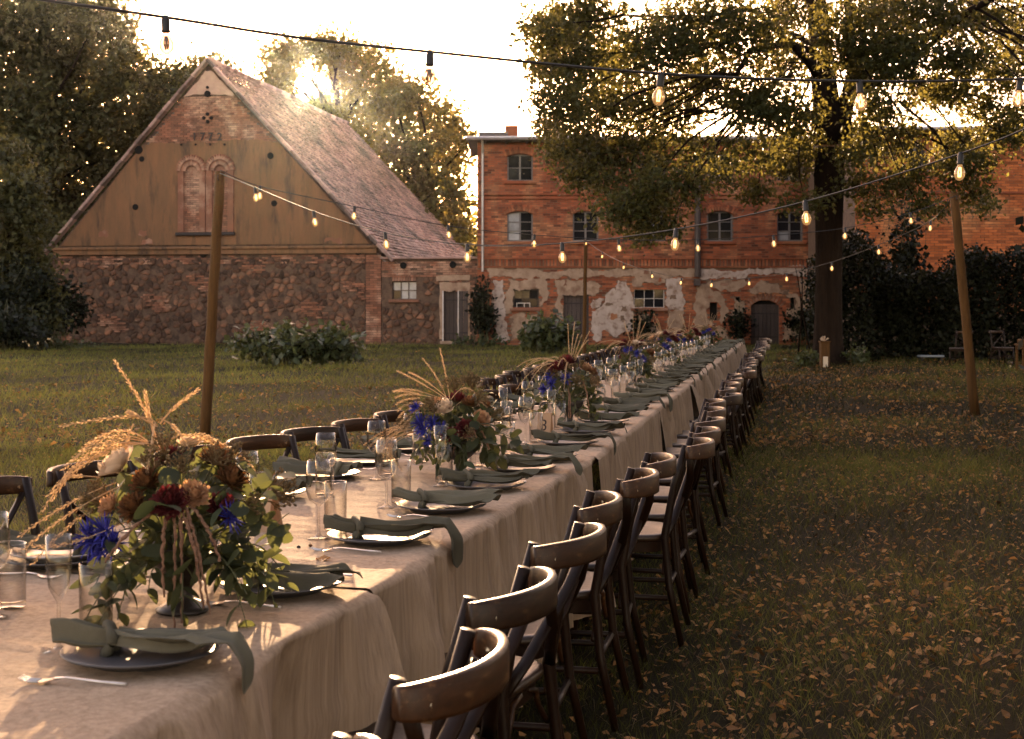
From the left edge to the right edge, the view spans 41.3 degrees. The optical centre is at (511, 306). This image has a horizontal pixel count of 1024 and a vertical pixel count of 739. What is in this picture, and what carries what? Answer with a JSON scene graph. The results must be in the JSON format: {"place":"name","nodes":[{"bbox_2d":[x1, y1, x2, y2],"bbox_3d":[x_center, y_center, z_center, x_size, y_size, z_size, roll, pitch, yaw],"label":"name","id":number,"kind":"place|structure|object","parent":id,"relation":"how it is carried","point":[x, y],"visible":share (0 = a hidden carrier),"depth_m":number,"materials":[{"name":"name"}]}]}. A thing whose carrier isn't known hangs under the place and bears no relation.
{"place":"outdoors","nodes":[
{"label":"outdoors","id":0,"kind":"place"},
{"bbox_2d":[0,338,1023,738],"bbox_3d":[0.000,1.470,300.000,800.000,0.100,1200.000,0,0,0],"label":"lawn ground","id":1,"kind":"structure","parent":0,"point":[1002,732],"depth_m":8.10,"materials":[{"name":"plant"}]},
{"bbox_2d":[0,476,40,535],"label":"cross back chair","id":2,"kind":"object","parent":1,"relation":"on","point":[21,486],"visible":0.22,"depth_m":4.71,"materials":[{"name":"brown wood"}]},
{"bbox_2d":[0,301,53,351],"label":"shrub","id":3,"kind":"object","parent":1,"relation":"on","point":[18,325],"visible":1,"depth_m":42.79,"materials":[{"name":"green plant"}]},
{"bbox_2d":[0,252,75,349],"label":"shrub","id":4,"kind":"object","parent":1,"relation":"on","point":[32,295],"visible":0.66,"depth_m":45.64,"materials":[{"name":"green plant"}]},
{"bbox_2d":[0,127,75,350],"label":"broadleaf tree","id":5,"kind":"object","parent":1,"relation":"on","point":[19,207],"visible":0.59,"depth_m":46.22,"materials":[{"name":"green plant"}]},
{"bbox_2d":[48,267,94,345],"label":"shrub","id":6,"kind":"object","parent":1,"relation":"on","point":[81,310],"visible":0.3,"depth_m":49.96,"materials":[{"name":"green plant"}]},
{"bbox_2d":[0,0,159,264],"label":"broadleaf tree","id":7,"kind":"object","parent":1,"relation":"on","point":[37,111],"visible":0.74,"depth_m":61.49,"materials":[{"name":"green plant"}]},
{"bbox_2d":[46,460,137,534],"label":"cross back chair","id":8,"kind":"object","parent":1,"relation":"on","point":[54,475],"visible":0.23,"depth_m":4.98,"materials":[{"name":"brown wood"}]},
{"bbox_2d":[49,41,249,225],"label":"broadleaf tree","id":9,"kind":"object","parent":1,"relation":"on","point":[169,80],"visible":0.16,"depth_m":64.47,"materials":[{"name":"green plant"}]},
{"bbox_2d":[3,568,372,593],"bbox_3d":[-0.528,1.083,4.962,1.060,0.735,2.940,0,0,14],"label":"trestle table","id":10,"kind":"object","parent":1,"relation":"on","point":[365,589],"visible":0.07,"depth_m":3.60,"materials":[{"name":"brown"}]},
{"bbox_2d":[0,452,615,733],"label":"tablecloth","id":11,"kind":"object","parent":10,"relation":"on","point":[421,588],"visible":0.28,"depth_m":4.33,"materials":[{"name":"beige fabric"}]},
{"bbox_2d":[0,547,118,569],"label":"dinner plate","id":12,"kind":"object","parent":11,"relation":"on","point":[58,559],"visible":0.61,"depth_m":3.60,"materials":[{"name":"ceramic"}]},
{"bbox_2d":[0,529,109,555],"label":"napkin","id":13,"kind":"object","parent":12,"relation":"on","point":[7,536],"visible":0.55,"depth_m":3.65,"materials":[{"name":"green fabric"}]},
{"bbox_2d":[283,469,360,480],"bbox_3d":[-0.767,0.680,5.494,0.310,0.025,0.310,0,0,-30],"label":"dinner plate","id":14,"kind":"object","parent":11,"relation":"on","point":[319,477],"visible":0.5,"depth_m":5.41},
{"bbox_2d":[272,456,362,475],"bbox_3d":[-0.802,0.656,5.522,0.410,0.078,0.126,0,0,14],"label":"napkin","id":15,"kind":"object","parent":14,"relation":"on","point":[291,464],"visible":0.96,"depth_m":5.48,"materials":[{"name":"green fabric"}]},
{"bbox_2d":[330,457,398,466],"bbox_3d":[-0.647,0.680,5.974,0.310,0.025,0.310,0,0,44],"label":"dinner plate","id":16,"kind":"object","parent":11,"relation":"on","point":[368,462],"visible":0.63,"depth_m":5.99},
{"bbox_2d":[318,446,401,461],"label":"napkin","id":17,"kind":"object","parent":16,"relation":"on","point":[336,452],"visible":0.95,"depth_m":5.95,"materials":[{"name":"green fabric"}]},
{"bbox_2d":[326,530,430,546],"bbox_3d":[-0.393,0.680,4.017,0.310,0.025,0.310,0,0,35],"label":"dinner plate","id":18,"kind":"object","parent":11,"relation":"on","point":[372,540],"visible":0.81,"depth_m":3.98,"materials":[{"name":"ceramic"}]},
{"bbox_2d":[323,514,462,567],"bbox_3d":[-0.355,0.690,4.018,0.434,0.150,0.117,0,0,10],"label":"napkin","id":19,"kind":"object","parent":18,"relation":"on","point":[356,526],"visible":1,"depth_m":3.98,"materials":[{"name":"green fabric"}]},
{"bbox_2d":[396,499,486,514],"bbox_3d":[-0.241,0.680,4.627,0.310,0.025,0.310,0,0,45],"label":"dinner plate","id":20,"kind":"object","parent":11,"relation":"on","point":[434,508],"visible":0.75,"depth_m":4.59,"materials":[{"name":"ceramic"}]},
{"bbox_2d":[392,487,502,507],"bbox_3d":[-0.222,0.656,4.624,0.381,0.078,0.124,0,0,10],"label":"napkin","id":21,"kind":"object","parent":20,"relation":"on","point":[424,498],"visible":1,"depth_m":4.61,"materials":[{"name":"green fabric"}]},
{"bbox_2d":[363,348,523,476],"bbox_3d":[-0.241,0.431,5.523,0.536,0.527,0.504,0,0,-40],"label":"flower arrangement","id":22,"kind":"object","parent":11,"relation":"on","point":[461,447],"visible":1,"depth_m":5.48,"materials":[{"name":"multicoloured plant"}]},
{"bbox_2d":[444,480,525,490],"bbox_3d":[-0.103,0.680,5.180,0.310,0.025,0.310,0,0,32],"label":"dinner plate","id":23,"kind":"object","parent":11,"relation":"on","point":[475,485],"visible":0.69,"depth_m":5.17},
{"bbox_2d":[438,467,539,486],"bbox_3d":[-0.089,0.655,5.177,0.391,0.080,0.098,0,0,8],"label":"napkin","id":24,"kind":"object","parent":23,"relation":"on","point":[467,477],"visible":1,"depth_m":5.17,"materials":[{"name":"green fabric"}]},
{"bbox_2d":[483,464,555,472],"bbox_3d":[0.031,0.680,5.717,0.310,0.025,0.310,0,0,31],"label":"dinner plate","id":25,"kind":"object","parent":11,"relation":"on","point":[510,469],"visible":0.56,"depth_m":5.68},
{"bbox_2d":[495,453,582,475],"bbox_3d":[0.079,0.663,5.705,0.427,0.096,0.142,0,0,9],"label":"napkin","id":26,"kind":"object","parent":25,"relation":"on","point":[523,461],"visible":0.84,"depth_m":5.70,"materials":[{"name":"green fabric"}]},
{"bbox_2d":[510,452,577,460],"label":"dinner plate","id":27,"kind":"object","parent":11,"relation":"on","point":[538,455],"visible":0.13,"depth_m":6.21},
{"bbox_2d":[507,443,587,455],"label":"napkin","id":28,"kind":"object","parent":27,"relation":"on","point":[530,450],"visible":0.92,"depth_m":6.13,"materials":[{"name":"green fabric"}]},
{"bbox_2d":[199,171,224,444],"bbox_3d":[-3.198,0.035,14.498,0.271,2.951,0.149,0,0,14],"label":"wooden post","id":29,"kind":"object","parent":1,"relation":"on","point":[210,340],"visible":0.94,"depth_m":14.45,"materials":[{"name":"brown wood"}]},
{"bbox_2d":[220,128,1023,262],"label":"festoon string","id":30,"kind":"object","parent":29,"relation":"hanging from","point":[960,157],"visible":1,"depth_m":9.39,"materials":[{"name":"black rubber"}]},
{"bbox_2d":[44,56,470,344],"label":"stone barn","id":31,"kind":"structure","parent":1,"relation":"on","point":[133,248],"depth_m":53.24,"materials":[{"name":"stone"}]},
{"bbox_2d":[226,434,299,477],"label":"cross back chair","id":32,"kind":"object","parent":1,"relation":"on","point":[270,441],"visible":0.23,"depth_m":6.23,"materials":[{"name":"brown wood"}]},
{"bbox_2d":[223,317,366,367],"bbox_3d":[-5.087,0.862,32.380,3.329,1.230,2.419,0,0,42],"label":"leafy bush","id":33,"kind":"object","parent":1,"relation":"on","point":[288,343],"visible":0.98,"depth_m":32.00,"materials":[{"name":"green plant"}]},
{"bbox_2d":[280,426,347,461],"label":"cross back chair","id":34,"kind":"object","parent":1,"relation":"on","point":[310,434],"visible":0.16,"depth_m":6.65,"materials":[{"name":"brown wood"}]},
{"bbox_2d":[248,19,415,164],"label":"broadleaf tree","id":35,"kind":"object","parent":1,"relation":"on","point":[343,74],"visible":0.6,"depth_m":78.58,"materials":[{"name":"green plant"}]},
{"bbox_2d":[331,418,386,448],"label":"cross back chair","id":36,"kind":"object","parent":1,"relation":"on","point":[363,424],"visible":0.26,"depth_m":7.14,"materials":[{"name":"brown wood"}]},
{"bbox_2d":[356,66,480,255],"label":"broadleaf tree","id":37,"kind":"object","parent":1,"relation":"on","point":[424,177],"visible":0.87,"depth_m":71.96,"materials":[{"name":"green plant"}]},
{"bbox_2d":[380,256,476,344],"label":"stone annex","id":38,"kind":"object","parent":1,"relation":"on","point":[425,299],"visible":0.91,"depth_m":51.74,"materials":[{"name":"stone"}]},
{"bbox_2d":[388,281,419,301],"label":"window","id":39,"kind":"structure","parent":38,"relation":"in","point":[401,289],"depth_m":52.01,"materials":[{"name":"white"}]},
{"bbox_2d":[445,291,457,340],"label":"door","id":40,"kind":"structure","parent":38,"relation":"in","point":[451,298],"depth_m":51.72,"materials":[{"name":"black"}]},
{"bbox_2d":[459,291,467,340],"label":"open shutter door","id":41,"kind":"structure","parent":38,"relation":"in","point":[463,318],"depth_m":51.49,"materials":[{"name":"black"}]},
{"bbox_2d":[373,627,509,738],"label":"cross back chair","id":42,"kind":"object","parent":1,"relation":"on","point":[452,697],"visible":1,"depth_m":2.19,"materials":[{"name":"brown wood"}]},
{"bbox_2d":[346,565,557,738],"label":"cross back chair","id":43,"kind":"object","parent":1,"relation":"on","point":[515,612],"visible":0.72,"depth_m":2.87,"materials":[{"name":"brown wood"}]},
{"bbox_2d":[451,333,509,346],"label":"weed patch","id":44,"kind":"object","parent":1,"relation":"on","point":[472,341],"visible":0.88,"depth_m":49.78,"materials":[{"name":"plant"}]},
{"bbox_2d":[464,274,501,345],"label":"climbing ivy","id":45,"kind":"object","parent":1,"relation":"on","point":[481,310],"visible":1,"depth_m":50.51,"materials":[{"name":"green"}]},
{"bbox_2d":[410,521,606,738],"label":"cross back chair","id":46,"kind":"object","parent":1,"relation":"on","point":[573,555],"visible":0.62,"depth_m":3.56,"materials":[{"name":"brown wood"}]},
{"bbox_2d":[0,348,1023,738],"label":"fallen leaves","id":47,"kind":"object","parent":1,"relation":"on","point":[732,726],"visible":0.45,"depth_m":7.86,"materials":[{"name":"orange plant"}]},
{"bbox_2d":[438,452,598,465],"bbox_3d":[0.133,1.083,7.863,1.060,0.735,2.860,0,0,12],"label":"trestle table","id":48,"kind":"object","parent":1,"relation":"on","point":[596,461],"depth_m":6.56,"materials":[{"name":"brown"}]},
{"bbox_2d":[373,407,662,560],"bbox_3d":[0.133,1.004,7.862,1.379,0.636,2.953,0,0,11],"label":"tablecloth","id":49,"kind":"object","parent":48,"relation":"on","point":[638,439],"visible":0.26,"depth_m":7.56,"materials":[{"name":"beige fabric"}]},
{"bbox_2d":[372,444,430,452],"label":"dinner plate","id":50,"kind":"object","parent":49,"relation":"on","point":[408,450],"visible":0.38,"depth_m":6.41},
{"bbox_2d":[361,435,439,448],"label":"napkin","id":51,"kind":"object","parent":50,"relation":"on","point":[406,442],"visible":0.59,"depth_m":6.48,"materials":[{"name":"green fabric"}]},
{"bbox_2d":[516,322,605,427],"bbox_3d":[0.285,0.402,7.884,0.528,0.627,0.567,0,0,0],"label":"flower arrangement","id":52,"kind":"object","parent":49,"relation":"on","point":[569,403],"visible":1,"depth_m":7.85,"materials":[{"name":"multicoloured plant"}]},
{"bbox_2d":[537,439,598,445],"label":"dinner plate","id":53,"kind":"object","parent":49,"relation":"on","point":[561,443],"visible":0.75,"depth_m":6.73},
{"bbox_2d":[531,429,615,454],"bbox_3d":[0.308,0.675,6.787,0.429,0.122,0.186,0,0,9],"label":"napkin","id":54,"kind":"object","parent":53,"relation":"on","point":[554,436],"visible":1,"depth_m":6.76,"materials":[{"name":"green fabric"}]},
{"bbox_2d":[559,427,615,433],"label":"dinner plate","id":55,"kind":"object","parent":49,"relation":"on","point":[568,430],"visible":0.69,"depth_m":7.33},
{"bbox_2d":[557,420,626,432],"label":"napkin","id":56,"kind":"object","parent":55,"relation":"on","point":[574,425],"visible":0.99,"depth_m":7.38,"materials":[{"name":"green fabric"}]},
{"bbox_2d":[577,418,628,422],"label":"dinner plate","id":57,"kind":"object","parent":49,"relation":"on","point":[600,421],"visible":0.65,"depth_m":7.96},
{"bbox_2d":[574,410,639,420],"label":"napkin","id":58,"kind":"object","parent":57,"relation":"on","point":[605,416],"visible":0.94,"depth_m":8.03,"materials":[{"name":"green fabric"}]},
{"bbox_2d":[511,309,581,354],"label":"leafy bush","id":59,"kind":"object","parent":1,"relation":"on","point":[548,333],"visible":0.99,"depth_m":40.78,"materials":[{"name":"green plant"}]},
{"bbox_2d":[472,490,622,738],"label":"cross back chair","id":60,"kind":"object","parent":1,"relation":"on","point":[606,509],"visible":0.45,"depth_m":4.19,"materials":[{"name":"brown wood"}]},
{"bbox_2d":[582,240,586,353],"bbox_3d":[1.884,-0.106,35.211,0.143,3.242,0.125,0,0,36],"label":"wooden post","id":61,"kind":"object","parent":1,"relation":"on","point":[584,300],"visible":0.88,"depth_m":35.17,"materials":[{"name":"brown wood"}]},
{"bbox_2d":[553,467,658,731],"bbox_3d":[0.211,1.021,4.870,0.630,0.864,0.449,0,0,11],"label":"cross back chair","id":62,"kind":"object","parent":1,"relation":"on","point":[633,486],"visible":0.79,"depth_m":4.71,"materials":[{"name":"brown wood"}]},
{"bbox_2d":[570,452,676,689],"bbox_3d":[0.334,1.021,5.376,0.629,0.864,0.449,0,0,8],"label":"cross back chair","id":63,"kind":"object","parent":1,"relation":"on","point":[664,464],"visible":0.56,"depth_m":5.22,"materials":[{"name":"brown wood"}]},
{"bbox_2d":[466,125,808,345],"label":"brick house","id":64,"kind":"structure","parent":1,"relation":"on","point":[512,198],"depth_m":50.99,"materials":[{"name":"brick"}]},
{"bbox_2d":[504,212,535,243],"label":"window","id":65,"kind":"structure","parent":64,"relation":"in","point":[517,222],"depth_m":51.14,"materials":[{"name":"grey"}]},
{"bbox_2d":[504,155,535,183],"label":"window","id":66,"kind":"structure","parent":64,"relation":"in","point":[517,165],"depth_m":51.14,"materials":[{"name":"grey"}]},
{"bbox_2d":[510,289,541,310],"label":"window","id":67,"kind":"structure","parent":64,"relation":"in","point":[523,300],"depth_m":51.11,"materials":[{"name":"glass"}]},
{"bbox_2d":[564,294,588,344],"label":"door","id":68,"kind":"structure","parent":64,"relation":"in","point":[573,305],"depth_m":51.10,"materials":[{"name":"black"}]},
{"bbox_2d":[570,212,601,243],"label":"window","id":69,"kind":"structure","parent":64,"relation":"in","point":[578,231],"depth_m":51.14,"materials":[{"name":"grey"}]},
{"bbox_2d":[631,289,667,310],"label":"window","id":70,"kind":"structure","parent":64,"relation":"in","point":[653,299],"depth_m":51.14,"materials":[{"name":"black glass"}]},
{"bbox_2d":[704,212,735,243],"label":"window","id":71,"kind":"structure","parent":64,"relation":"in","point":[723,229],"depth_m":51.14,"materials":[{"name":"grey"}]},
{"bbox_2d":[751,304,777,344],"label":"door","id":72,"kind":"structure","parent":64,"relation":"in","point":[766,315],"depth_m":51.10,"materials":[{"name":"black"}]},
{"bbox_2d":[774,212,806,243],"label":"window","id":73,"kind":"structure","parent":64,"relation":"in","point":[783,227],"depth_m":51.14,"materials":[{"name":"grey"}]},
{"bbox_2d":[623,304,658,340],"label":"wall plant","id":74,"kind":"object","parent":1,"relation":"on","point":[646,329],"depth_m":50.23,"materials":[{"name":"green"}]},
{"bbox_2d":[570,437,714,646],"bbox_3d":[0.582,1.021,6.033,0.629,0.864,0.449,0,0,11],"label":"cross back chair","id":75,"kind":"object","parent":1,"relation":"on","point":[654,536],"visible":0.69,"depth_m":5.86,"materials":[{"name":"brown wood"}]},
{"bbox_2d":[631,426,720,615],"bbox_3d":[0.695,1.021,6.606,0.630,0.864,0.449,0,0,13],"label":"cross back chair","id":76,"kind":"object","parent":1,"relation":"on","point":[657,512],"visible":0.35,"depth_m":6.63,"materials":[{"name":"brown wood"}]},
{"bbox_2d":[639,416,725,588],"bbox_3d":[0.817,1.021,7.226,0.630,0.864,0.449,0,0,21],"label":"cross back chair","id":77,"kind":"object","parent":1,"relation":"on","point":[661,495],"visible":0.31,"depth_m":7.28,"materials":[{"name":"brown wood"}]},
{"bbox_2d":[659,406,725,562],"bbox_3d":[0.929,1.021,7.921,0.629,0.864,0.449,0,0,8],"label":"cross back chair","id":78,"kind":"object","parent":1,"relation":"on","point":[715,411],"visible":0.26,"depth_m":7.72,"materials":[{"name":"brown wood"}]},
{"bbox_2d":[677,398,725,541],"bbox_3d":[1.034,1.021,8.597,0.629,0.864,0.449,0,0,6],"label":"cross back chair","id":79,"kind":"object","parent":1,"relation":"on","point":[714,402],"visible":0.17,"depth_m":8.39,"materials":[{"name":"brown wood"}]},
{"bbox_2d":[663,392,742,525],"bbox_3d":[1.245,1.021,9.220,0.629,0.864,0.449,0,0,16],"label":"cross back chair","id":80,"kind":"object","parent":1,"relation":"on","point":[712,463],"visible":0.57,"depth_m":9.09,"materials":[{"name":"brown wood"}]},
{"bbox_2d":[721,298,758,339],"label":"wall plant","id":81,"kind":"object","parent":1,"relation":"on","point":[736,319],"depth_m":50.22,"materials":[{"name":"green"}]},
{"bbox_2d":[726,370,756,463],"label":"cross back chair","id":82,"kind":"object","parent":1,"relation":"on","point":[747,375],"visible":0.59,"depth_m":12.34,"materials":[{"name":"brown wood"}]},
{"bbox_2d":[507,0,1023,366],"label":"lime tree","id":83,"kind":"object","parent":1,"relation":"on","point":[897,40],"visible":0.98,"depth_m":30.98,"materials":[{"name":"green plant"}]},
{"bbox_2d":[780,302,813,344],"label":"wall plant","id":84,"kind":"object","parent":1,"relation":"on","point":[794,323],"depth_m":49.93,"materials":[{"name":"green"}]},
{"bbox_2d":[875,193,931,355],"bbox_3d":[11.366,-1.036,40.043,1.897,5.020,2.340,0,0,0],"label":"garden shrub","id":85,"kind":"object","parent":1,"relation":"on","point":[907,255],"visible":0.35,"depth_m":39.65,"materials":[{"name":"green plant"}]},
{"bbox_2d":[795,227,1023,360],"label":"garden hedge","id":86,"kind":"object","parent":1,"relation":"on","point":[879,319],"visible":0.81,"depth_m":36.33,"materials":[{"name":"green plant"}]},
{"bbox_2d":[808,126,1023,350],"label":"brick wing","id":87,"kind":"structure","parent":1,"relation":"on","point":[1003,232],"depth_m":43.99,"materials":[{"name":"brick"}]},
{"bbox_2d":[949,192,979,415],"bbox_3d":[6.139,-0.013,18.437,0.465,3.061,0.159,0,0,-23],"label":"wooden post","id":88,"kind":"object","parent":1,"relation":"on","point":[965,316],"visible":0.94,"depth_m":18.39,"materials":[{"name":"brown wood"}]},
{"bbox_2d":[220,170,954,251],"bbox_3d":[1.457,-1.068,16.304,9.863,0.844,0.186,0,0,-23],"label":"festoon string","id":89,"kind":"object","parent":88,"relation":"hanging from","point":[618,240],"visible":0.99,"depth_m":15.84,"materials":[{"name":"plastic"}]},
{"bbox_3d":[-1.245,1.083,2.087,1.060,0.735,2.786,0,0,14],"label":"trestle table","id":90,"kind":"object","parent":1,"relation":"on","visible":0},
{"bbox_2d":[0,569,407,738],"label":"tablecloth","id":91,"kind":"object","parent":90,"relation":"on","point":[327,663],"visible":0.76,"depth_m":2.91,"materials":[{"name":"beige fabric"}]},
{"bbox_2d":[59,628,221,671],"bbox_3d":[-0.727,0.680,2.675,0.310,0.025,0.310,0,0,-37],"label":"dinner plate","id":92,"kind":"object","parent":91,"relation":"on","point":[124,659],"visible":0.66,"depth_m":2.63,"materials":[{"name":"ceramic"}]},
{"bbox_2d":[50,618,253,693],"bbox_3d":[-0.701,0.675,2.667,0.429,0.122,0.186,0,0,11],"label":"napkin","id":93,"kind":"object","parent":92,"relation":"on","point":[109,637],"visible":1,"depth_m":2.65,"materials":[{"name":"green fabric"}]},
{"bbox_2d":[17,359,298,627],"bbox_3d":[-0.793,0.424,3.128,0.614,0.609,0.554,0,0,0],"label":"flower arrangement","id":94,"kind":"object","parent":91,"relation":"on","point":[180,548],"visible":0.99,"depth_m":3.00,"materials":[{"name":"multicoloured plant"}]},
{"bbox_2d":[218,578,342,598],"bbox_3d":[-0.565,0.680,3.325,0.310,0.025,0.310,0,0,11],"label":"dinner plate","id":95,"kind":"object","parent":91,"relation":"on","point":[282,593],"visible":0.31,"depth_m":3.24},
{"bbox_2d":[216,562,362,590],"bbox_3d":[-0.537,0.658,3.313,0.384,0.075,0.132,0,0,26],"label":"napkin","id":96,"kind":"object","parent":95,"relation":"on","point":[303,577],"visible":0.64,"depth_m":3.27,"materials":[{"name":"green fabric"}]},
{"bbox_3d":[0.727,1.083,10.763,1.060,0.735,2.860,0,0,12],"label":"trestle table","id":97,"kind":"object","parent":1,"relation":"on","visible":0},
{"bbox_2d":[534,383,693,451],"bbox_3d":[0.742,1.012,10.759,1.401,0.650,2.972,0,0,10],"label":"tablecloth","id":98,"kind":"object","parent":97,"relation":"on","point":[674,422],"visible":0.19,"depth_m":10.56,"materials":[{"name":"beige fabric"}]},
{"bbox_2d":[596,313,670,385],"bbox_3d":[1.034,0.380,12.136,0.570,0.650,0.591,0,0,-36],"label":"flower arrangement","id":99,"kind":"object","parent":98,"relation":"on","point":[639,367],"visible":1,"depth_m":12.09,"materials":[{"name":"green plant"}]},
{"bbox_3d":[1.321,1.083,13.663,1.060,0.735,2.860,0,0,12],"label":"trestle table","id":100,"kind":"object","parent":1,"relation":"on","visible":0},
{"bbox_2d":[599,369,714,416],"bbox_3d":[1.306,1.018,13.665,1.589,0.670,2.971,0,0,11],"label":"tablecloth","id":101,"kind":"object","parent":100,"relation":"on","point":[701,390],"visible":0.27,"depth_m":13.02,"materials":[{"name":"beige fabric"}]},
{"bbox_3d":[1.914,1.083,16.563,1.060,0.735,2.860,0,0,12],"label":"trestle table","id":102,"kind":"object","parent":1,"relation":"on","visible":0},
{"bbox_2d":[650,359,726,391],"bbox_3d":[1.900,1.014,16.566,1.608,0.662,2.968,0,0,11],"label":"tablecloth","id":103,"kind":"object","parent":102,"relation":"on","point":[718,375],"visible":0.21,"depth_m":16.22,"materials":[{"name":"beige fabric"}]},
{"bbox_2d":[637,314,685,366],"bbox_3d":[1.701,0.386,15.473,0.557,0.626,0.617,0,0,-44],"label":"flower arrangement","id":104,"kind":"object","parent":103,"relation":"on","point":[661,351],"visible":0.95,"depth_m":15.46,"materials":[{"name":"green plant"}]},
{"bbox_3d":[2.508,1.083,19.463,1.060,0.735,2.860,0,0,12],"label":"trestle table","id":105,"kind":"object","parent":1,"relation":"on","visible":0},
{"bbox_2d":[673,351,734,373],"bbox_3d":[2.485,1.006,19.468,1.460,0.648,2.991,0,0,9],"label":"tablecloth","id":106,"kind":"object","parent":105,"relation":"on","point":[729,366],"visible":0.23,"depth_m":19.57,"materials":[{"name":"beige fabric"}]},
{"bbox_2d":[665,314,705,355],"bbox_3d":[2.423,0.398,19.199,0.568,0.609,0.556,0,0,30],"label":"flower arrangement","id":107,"kind":"object","parent":106,"relation":"on","point":[687,340],"visible":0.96,"depth_m":19.14,"materials":[{"name":"green plant"}]},
{"bbox_2d":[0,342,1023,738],"bbox_3d":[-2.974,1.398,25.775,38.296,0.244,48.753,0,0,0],"label":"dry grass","id":108,"kind":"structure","parent":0,"point":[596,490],"depth_m":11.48,"materials":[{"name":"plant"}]},
{"bbox_2d":[0,0,1023,227],"label":"sky","id":109,"kind":"structure","parent":0,"point":[473,27],"materials":[{"name":"white"}]},
{"bbox_2d":[37,0,1023,110],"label":"festoon string","id":110,"kind":"object","parent":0,"point":[166,44],"visible":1,"depth_m":5.38,"materials":[{"name":"plastic"}]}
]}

